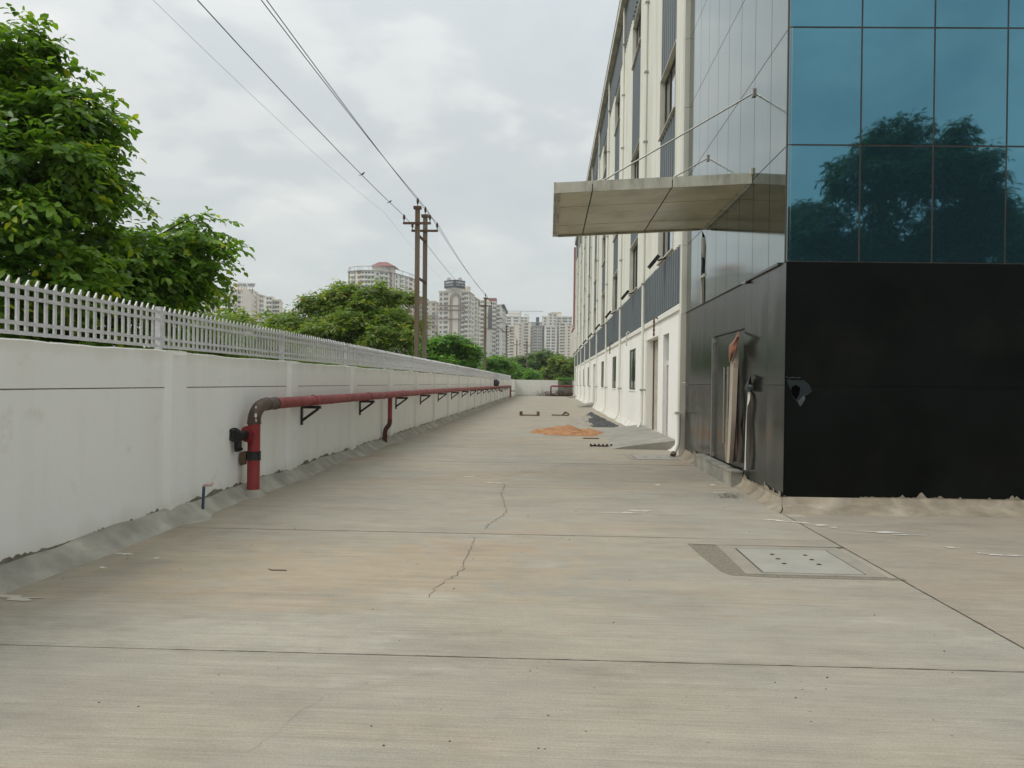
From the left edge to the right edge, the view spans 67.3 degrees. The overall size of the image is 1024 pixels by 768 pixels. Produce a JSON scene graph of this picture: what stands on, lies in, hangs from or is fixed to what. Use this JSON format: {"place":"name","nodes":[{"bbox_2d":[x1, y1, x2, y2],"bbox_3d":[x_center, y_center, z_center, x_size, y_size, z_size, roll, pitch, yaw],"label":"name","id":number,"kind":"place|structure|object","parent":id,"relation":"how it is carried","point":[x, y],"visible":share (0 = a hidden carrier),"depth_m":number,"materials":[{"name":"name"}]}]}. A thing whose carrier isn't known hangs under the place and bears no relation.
{"place":"outdoors","nodes":[
{"label":"outdoors","id":0,"kind":"place"},
{"bbox_2d":[0,0,619,347],"label":"sky","id":1,"kind":"structure","parent":0,"point":[479,107],"materials":[{"name":"white"}]},
{"bbox_2d":[0,396,1023,767],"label":"yard paving","id":2,"kind":"structure","parent":0,"point":[370,632],"depth_m":4.81,"materials":[{"name":"concrete"}]},
{"bbox_2d":[62,507,952,748],"bbox_3d":[0.218,1.572,16.631,6.541,0.009,26.572,1,0,3],"label":"scattered grit","id":3,"kind":"object","parent":2,"relation":"on","point":[530,670],"visible":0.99,"depth_m":4.15,"materials":[{"name":"gravel"}]},
{"bbox_2d":[520,411,539,415],"bbox_3d":[0.863,1.448,37.659,0.980,0.210,0.160,1,0,3],"label":"steel offcut","id":4,"kind":"object","parent":2,"relation":"on","point":[522,414],"visible":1,"depth_m":37.61,"materials":[{"name":"brown metal"}]},
{"bbox_2d":[511,379,574,395],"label":"end wall","id":5,"kind":"structure","parent":2,"relation":"on","point":[525,387],"depth_m":96.94,"materials":[{"name":"beige paint"}]},
{"bbox_2d":[555,375,573,385],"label":"creeper","id":6,"kind":"object","parent":5,"relation":"attached to","point":[563,380],"visible":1,"depth_m":96.88,"materials":[{"name":"green plant"}]},
{"bbox_2d":[535,390,573,396],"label":"dry brushwood","id":7,"kind":"object","parent":2,"relation":"on","point":[560,393],"visible":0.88,"depth_m":95.40,"materials":[{"name":"plant"}]},
{"bbox_2d":[552,412,568,415],"bbox_3d":[2.416,1.470,38.157,0.890,0.199,0.120,1,0,3],"label":"steel offcut","id":8,"kind":"object","parent":2,"relation":"on","point":[562,414],"visible":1,"depth_m":38.13,"materials":[{"name":"metal"}]},
{"bbox_2d":[550,385,572,395],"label":"red pipe","id":9,"kind":"object","parent":2,"relation":"on","point":[559,386],"visible":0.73,"depth_m":95.77,"materials":[{"name":"paint"}]},
{"bbox_2d":[530,424,602,434],"bbox_3d":[1.934,1.477,25.338,2.750,0.245,3.750,1,0,3],"label":"sand heap","id":10,"kind":"object","parent":2,"relation":"on","point":[568,429],"visible":0.77,"depth_m":24.80,"materials":[{"name":"sand"}]},
{"bbox_2d":[567,412,618,426],"bbox_3d":[3.163,1.348,30.085,2.375,0.523,3.750,1,0,3],"label":"gravel heap","id":11,"kind":"object","parent":2,"relation":"on","point":[590,419],"visible":0.81,"depth_m":29.17,"materials":[{"name":"grey gravel"}]},
{"bbox_2d":[590,444,611,446],"bbox_3d":[2.278,1.565,19.699,0.560,0.067,0.180,1,0,3],"label":"metal grating","id":12,"kind":"object","parent":2,"relation":"on","point":[603,445],"visible":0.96,"depth_m":19.62,"materials":[{"name":"black paint"}]},
{"bbox_2d":[597,425,674,449],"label":"ramp","id":13,"kind":"structure","parent":2,"relation":"on","point":[634,437],"depth_m":20.94,"materials":[{"name":"grey concrete"}]},
{"bbox_2d":[625,454,680,459],"bbox_3d":[3.084,1.625,16.924,1.100,0.042,1.100,1,0,3],"label":"manhole","id":14,"kind":"object","parent":2,"relation":"on","point":[650,457],"visible":0.88,"depth_m":16.82,"materials":[{"name":"grey concrete"}]},
{"bbox_2d":[670,412,681,456],"bbox_3d":[3.687,1.131,17.239,0.181,1.013,0.373,1,0,32],"label":"drain outlet","id":15,"kind":"object","parent":2,"relation":"on","point":[673,453],"visible":0.98,"depth_m":17.26,"materials":[{"name":"beige paint"}]},
{"bbox_2d":[694,453,742,486],"bbox_3d":[3.617,1.527,13.670,0.190,0.305,3.070,1,0,3],"label":"door step","id":16,"kind":"object","parent":2,"relation":"on","point":[727,474],"depth_m":13.12,"materials":[{"name":"grey concrete"}]},
{"bbox_2d":[687,543,906,580],"bbox_3d":[2.526,1.633,7.074,1.580,0.042,1.310,1,0,3],"label":"manhole","id":17,"kind":"object","parent":2,"relation":"on","point":[794,562],"visible":0.97,"depth_m":6.97,"materials":[{"name":"grey concrete"}]},
{"bbox_2d":[677,0,1023,517],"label":"glass office block","id":18,"kind":"structure","parent":2,"relation":"on","point":[855,306],"depth_m":10.06,"materials":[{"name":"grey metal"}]},
{"bbox_2d":[553,88,754,236],"bbox_3d":[2.268,-3.743,13.657,3.050,1.615,3.625,1,0,3],"label":"entrance canopy","id":19,"kind":"object","parent":18,"relation":"attached to","point":[677,203],"visible":1,"depth_m":12.92,"materials":[{"name":"metal"}]},
{"bbox_2d":[712,333,732,464],"bbox_3d":[3.720,0.251,13.712,0.144,2.240,1.375,1,0,3],"label":"door leaf","id":20,"kind":"structure","parent":18,"relation":"in","point":[723,342],"depth_m":13.86,"materials":[{"name":"black"}]},
{"bbox_2d":[726,330,744,469],"bbox_3d":[3.667,0.252,12.610,0.144,2.240,0.800,1,0,3],"label":"door leaf","id":21,"kind":"structure","parent":18,"relation":"in","point":[738,463],"depth_m":12.51,"materials":[{"name":"black"}]},
{"bbox_2d":[576,402,593,406],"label":"ramp","id":22,"kind":"structure","parent":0,"point":[590,404],"depth_m":53.00,"materials":[{"name":"grey concrete"}]},
{"bbox_2d":[790,515,1023,648],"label":"front apron","id":23,"kind":"object","parent":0,"point":[972,568],"visible":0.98,"depth_m":7.41,"materials":[{"name":"concrete"}]},
{"bbox_3d":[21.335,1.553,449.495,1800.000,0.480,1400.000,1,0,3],"label":"ground","id":24,"kind":"structure","parent":0,"visible":0},
{"bbox_2d":[0,3,255,350],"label":"broadleaf tree","id":25,"kind":"object","parent":24,"relation":"on","point":[74,180],"visible":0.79,"depth_m":9.74,"materials":[{"name":"green plant"}]},
{"bbox_2d":[190,296,220,334],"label":"apartment tower","id":26,"kind":"structure","parent":24,"relation":"on","point":[212,311],"depth_m":534.41,"materials":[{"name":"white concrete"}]},
{"bbox_2d":[144,287,272,358],"bbox_3d":[-6.538,-0.203,16.378,3.130,3.790,3.464,1,0,-25],"label":"shrub","id":27,"kind":"object","parent":24,"relation":"on","point":[228,317],"visible":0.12,"depth_m":16.01,"materials":[{"name":"green plant"}]},
{"bbox_2d":[221,282,265,357],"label":"apartment tower","id":28,"kind":"structure","parent":24,"relation":"on","point":[249,299],"depth_m":508.47,"materials":[{"name":"white concrete"}]},
{"bbox_2d":[0,338,512,594],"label":"boundary wall","id":29,"kind":"structure","parent":24,"relation":"on","point":[105,451],"depth_m":8.08,"materials":[{"name":"white paint"}]},
{"bbox_2d":[201,483,213,509],"bbox_3d":[-3.596,1.331,9.082,0.149,0.330,0.044,1,0,3],"label":"standpipe tap","id":30,"kind":"object","parent":29,"relation":"on","point":[203,493],"visible":0.95,"depth_m":9.07,"materials":[{"name":"blue plastic"}]},
{"bbox_2d":[0,275,510,379],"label":"picket fence","id":31,"kind":"object","parent":29,"relation":"on","point":[410,363],"visible":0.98,"depth_m":8.98,"materials":[{"name":"silver metal"}]},
{"bbox_2d":[229,385,514,497],"bbox_3d":[-1.733,0.828,45.646,0.681,1.353,71.137,1,0,3],"label":"fire main pipe","id":32,"kind":"object","parent":29,"relation":"attached to","point":[249,434],"visible":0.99,"depth_m":11.78,"materials":[{"name":"red metal"}]},
{"bbox_2d":[494,379,499,385],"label":"cloth bundle","id":33,"kind":"object","parent":32,"relation":"on","point":[496,382],"visible":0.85,"depth_m":58.94,"materials":[{"name":"black fabric"}]},
{"bbox_2d":[216,306,310,362],"bbox_3d":[-6.962,-0.155,20.000,3.406,3.670,3.722,1,0,-23],"label":"shrub","id":34,"kind":"object","parent":24,"relation":"on","point":[243,315],"visible":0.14,"depth_m":19.60,"materials":[{"name":"green plant"}]},
{"bbox_2d":[265,296,282,346],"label":"apartment tower","id":35,"kind":"structure","parent":24,"relation":"on","point":[273,303],"depth_m":554.41,"materials":[{"name":"white concrete"}]},
{"bbox_2d":[290,342,360,366],"bbox_3d":[-6.379,0.060,24.419,3.690,3.242,3.922,1,0,-34],"label":"shrub","id":36,"kind":"object","parent":24,"relation":"on","point":[308,362],"visible":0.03,"depth_m":24.02,"materials":[{"name":"green plant"}]},
{"bbox_2d":[258,276,432,368],"bbox_3d":[-8.538,-2.051,39.588,8.973,7.347,6.356,1,0,3],"label":"broadleaf tree","id":37,"kind":"object","parent":24,"relation":"on","point":[364,316],"visible":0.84,"depth_m":38.75,"materials":[{"name":"green plant"}]},
{"bbox_2d":[323,351,371,367],"bbox_3d":[-6.737,0.159,30.144,4.526,3.016,4.658,1,0,-34],"label":"shrub","id":38,"kind":"object","parent":24,"relation":"on","point":[343,362],"visible":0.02,"depth_m":30.06,"materials":[{"name":"green plant"}]},
{"bbox_2d":[347,262,414,364],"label":"apartment tower","id":39,"kind":"structure","parent":24,"relation":"on","point":[383,270],"depth_m":505.10,"materials":[{"name":"white concrete"}]},
{"bbox_2d":[245,352,568,380],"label":"distant wood","id":40,"kind":"object","parent":24,"relation":"on","point":[429,372],"depth_m":195.99,"materials":[{"name":"green plant"}]},
{"bbox_2d":[403,198,430,371],"bbox_3d":[-4.221,-3.344,35.121,1.290,9.861,2.138,1,0,3],"label":"power pole","id":41,"kind":"object","parent":24,"relation":"on","point":[417,223],"visible":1,"depth_m":34.13,"materials":[{"name":"metal"}]},
{"bbox_2d":[197,0,507,337],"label":"power cable","id":42,"kind":"object","parent":41,"relation":"attached to","point":[305,116],"visible":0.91,"depth_m":19.63,"materials":[{"name":"metal"}]},
{"bbox_2d":[261,0,513,335],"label":"power cable","id":43,"kind":"object","parent":41,"relation":"attached to","point":[355,121],"visible":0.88,"depth_m":21.56,"materials":[{"name":"metal"}]},
{"bbox_2d":[266,0,519,342],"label":"power cable","id":44,"kind":"object","parent":41,"relation":"attached to","point":[362,129],"visible":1,"depth_m":20.68,"materials":[{"name":"metal"}]},
{"bbox_2d":[411,207,437,372],"bbox_3d":[-4.115,-3.344,35.891,1.290,9.861,0.286,1,0,3],"label":"power pole","id":45,"kind":"object","parent":24,"relation":"on","point":[425,217],"visible":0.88,"depth_m":35.83,"materials":[{"name":"metal"}]},
{"bbox_2d":[153,0,482,317],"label":"power cable","id":46,"kind":"object","parent":45,"relation":"attached to","point":[276,118],"visible":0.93,"depth_m":19.82,"materials":[{"name":"metal"}]},
{"bbox_2d":[419,299,438,339],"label":"apartment tower","id":47,"kind":"structure","parent":24,"relation":"on","point":[432,311],"depth_m":523.19,"materials":[{"name":"white concrete"}]},
{"bbox_2d":[407,331,485,376],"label":"broadleaf tree","id":48,"kind":"object","parent":24,"relation":"on","point":[453,349],"visible":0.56,"depth_m":59.64,"materials":[{"name":"green plant"}]},
{"bbox_2d":[437,277,480,346],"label":"apartment tower","id":49,"kind":"structure","parent":24,"relation":"on","point":[459,314],"depth_m":506.79,"materials":[{"name":"white concrete"}]},
{"bbox_2d":[478,294,491,370],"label":"power pole","id":50,"kind":"object","parent":24,"relation":"on","point":[485,305],"visible":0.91,"depth_m":70.59,"materials":[{"name":"concrete"}]},
{"bbox_2d":[479,298,507,362],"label":"apartment tower","id":51,"kind":"structure","parent":24,"relation":"on","point":[495,337],"depth_m":560.96,"materials":[{"name":"white concrete"}]},
{"bbox_2d":[481,355,518,378],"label":"broadleaf tree","id":52,"kind":"object","parent":24,"relation":"on","point":[499,364],"visible":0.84,"depth_m":92.25,"materials":[{"name":"green plant"}]},
{"bbox_2d":[502,324,510,379],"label":"power pole","id":53,"kind":"object","parent":24,"relation":"on","point":[506,326],"visible":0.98,"depth_m":106.05,"materials":[{"name":"concrete"}]},
{"bbox_2d":[506,312,528,357],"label":"apartment tower","id":54,"kind":"structure","parent":24,"relation":"on","point":[512,318],"depth_m":841.00,"materials":[{"name":"beige concrete"}]},
{"bbox_2d":[509,322,530,357],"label":"apartment tower","id":55,"kind":"structure","parent":24,"relation":"on","point":[521,331],"depth_m":799.08,"materials":[{"name":"beige concrete"}]},
{"bbox_2d":[509,355,534,368],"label":"broadleaf tree","id":56,"kind":"object","parent":24,"relation":"on","point":[521,360],"visible":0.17,"depth_m":150.51,"materials":[{"name":"green plant"}]},
{"bbox_2d":[510,363,543,379],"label":"broadleaf tree","id":57,"kind":"object","parent":24,"relation":"on","point":[525,374],"visible":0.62,"depth_m":115.64,"materials":[{"name":"green plant"}]},
{"bbox_2d":[530,317,543,353],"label":"apartment tower","id":58,"kind":"structure","parent":24,"relation":"on","point":[537,336],"depth_m":807.71,"materials":[{"name":"grey concrete"}]},
{"bbox_2d":[524,348,563,374],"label":"broadleaf tree","id":59,"kind":"object","parent":24,"relation":"on","point":[540,358],"visible":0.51,"depth_m":148.01,"materials":[{"name":"green plant"}]},
{"bbox_2d":[544,326,558,354],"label":"apartment tower","id":60,"kind":"structure","parent":24,"relation":"on","point":[551,338],"depth_m":806.88,"materials":[{"name":"white concrete"}]},
{"bbox_2d":[542,312,571,332],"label":"apartment tower","id":61,"kind":"structure","parent":24,"relation":"on","point":[553,318],"depth_m":847.30,"materials":[{"name":"beige concrete"}]},
{"bbox_2d":[539,355,575,380],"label":"broadleaf tree","id":62,"kind":"object","parent":24,"relation":"on","point":[561,367],"visible":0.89,"depth_m":137.59,"materials":[{"name":"green plant"}]},
{"bbox_2d":[559,322,575,359],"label":"apartment tower","id":63,"kind":"structure","parent":24,"relation":"on","point":[567,346],"depth_m":796.19,"materials":[{"name":"beige concrete"}]},
{"bbox_2d":[571,0,690,454],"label":"warehouse","id":64,"kind":"structure","parent":24,"relation":"on","point":[639,379],"depth_m":27.64,"materials":[{"name":"paint"}]},
{"bbox_2d":[587,315,589,340],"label":"window","id":65,"kind":"structure","parent":64,"relation":"in","point":[589,315],"depth_m":63.36,"materials":[{"name":"grey glass"}]},
{"bbox_2d":[588,273,589,296],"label":"window","id":66,"kind":"structure","parent":64,"relation":"in","point":[589,273],"depth_m":63.36,"materials":[{"name":"grey glass"}]},
{"bbox_2d":[593,305,595,333],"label":"window","id":67,"kind":"structure","parent":64,"relation":"in","point":[594,316],"depth_m":55.17,"materials":[{"name":"grey glass"}]},
{"bbox_2d":[593,254,596,283],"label":"window","id":68,"kind":"structure","parent":64,"relation":"in","point":[595,260],"depth_m":55.17,"materials":[{"name":"grey glass"}]},
{"bbox_2d":[600,361,603,387],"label":"window","id":69,"kind":"structure","parent":64,"relation":"in","point":[602,381],"depth_m":46.30,"materials":[{"name":"grey glass"}]},
{"bbox_2d":[600,290,604,326],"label":"window","id":70,"kind":"structure","parent":64,"relation":"in","point":[603,295],"depth_m":46.98,"materials":[{"name":"grey glass"}]},
{"bbox_2d":[601,235,605,266],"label":"window","id":71,"kind":"structure","parent":64,"relation":"in","point":[604,236],"depth_m":46.97,"materials":[{"name":"grey glass"}]},
{"bbox_2d":[603,139,606,178],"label":"window","id":72,"kind":"structure","parent":64,"relation":"in","point":[605,149],"depth_m":46.88,"materials":[{"name":"grey metal"}]},
{"bbox_2d":[611,356,615,389],"bbox_3d":[5.038,-0.539,37.703,0.130,1.600,2.300,1,0,3],"label":"window","id":73,"kind":"structure","parent":64,"relation":"in","point":[614,358],"depth_m":37.72,"materials":[{"name":"grey glass"}]},
{"bbox_2d":[611,269,617,314],"bbox_3d":[5.148,-4.442,37.394,0.390,1.910,2.860,1,0,3],"label":"window","id":74,"kind":"structure","parent":64,"relation":"in","point":[615,278],"depth_m":38.76,"materials":[{"name":"grey metal"}]},
{"bbox_2d":[614,85,619,136],"bbox_3d":[5.273,-13.326,37.380,0.390,1.680,2.860,1,0,3],"label":"window","id":75,"kind":"structure","parent":64,"relation":"in","point":[617,103],"depth_m":38.50,"materials":[{"name":"grey glass"}]},
{"bbox_2d":[620,290,633,299],"bbox_3d":[4.377,-3.365,29.092,0.533,0.374,0.360,1,0,3],"label":"floodlight","id":76,"kind":"object","parent":64,"relation":"attached to","point":[625,294],"visible":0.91,"depth_m":28.94,"materials":[{"name":"black paint"}]},
{"bbox_2d":[628,348,635,390],"bbox_3d":[4.649,-0.531,29.512,0.130,1.600,2.300,1,0,3],"label":"window","id":77,"kind":"structure","parent":64,"relation":"in","point":[632,352],"depth_m":29.77,"materials":[{"name":"grey glass"}]},
{"bbox_2d":[628,236,637,296],"bbox_3d":[4.759,-4.435,29.203,0.390,1.910,2.860,1,0,3],"label":"window","id":78,"kind":"structure","parent":64,"relation":"in","point":[633,266],"depth_m":30.40,"materials":[{"name":"grey glass"}]},
{"bbox_2d":[631,138,639,178],"bbox_3d":[4.809,-8.009,29.197,0.390,1.760,2.860,1,0,3],"label":"window","id":79,"kind":"structure","parent":64,"relation":"in","point":[634,167],"depth_m":30.10,"materials":[{"name":"grey metal"}]},
{"bbox_2d":[631,0,641,70],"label":"window","id":80,"kind":"structure","parent":64,"relation":"in","point":[637,23],"depth_m":30.07,"materials":[{"name":"glass"}]},
{"bbox_2d":[653,317,657,335],"bbox_3d":[4.152,-1.663,22.227,0.158,0.571,0.060,1,0,3],"label":"conduit stub","id":81,"kind":"object","parent":64,"relation":"attached to","point":[654,326],"visible":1,"depth_m":22.21,"materials":[{"name":"metal"}]},
{"bbox_2d":[647,254,665,268],"bbox_3d":[3.998,-3.357,21.131,0.533,0.374,0.360,1,0,3],"label":"floodlight","id":82,"kind":"object","parent":64,"relation":"attached to","point":[653,262],"visible":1,"depth_m":20.98,"materials":[{"name":"black paint"}]},
{"bbox_2d":[656,175,674,265],"bbox_3d":[4.378,-4.427,21.192,0.390,1.910,2.860,1,0,3],"label":"window","id":83,"kind":"structure","parent":64,"relation":"in","point":[665,240],"depth_m":22.25,"materials":[{"name":"glass"}]},
{"bbox_2d":[658,41,675,141],"bbox_3d":[4.428,-8.002,21.186,0.390,1.760,2.860,1,0,3],"label":"window","id":84,"kind":"structure","parent":64,"relation":"in","point":[668,80],"depth_m":21.86,"materials":[{"name":"grey glass"}]}
]}

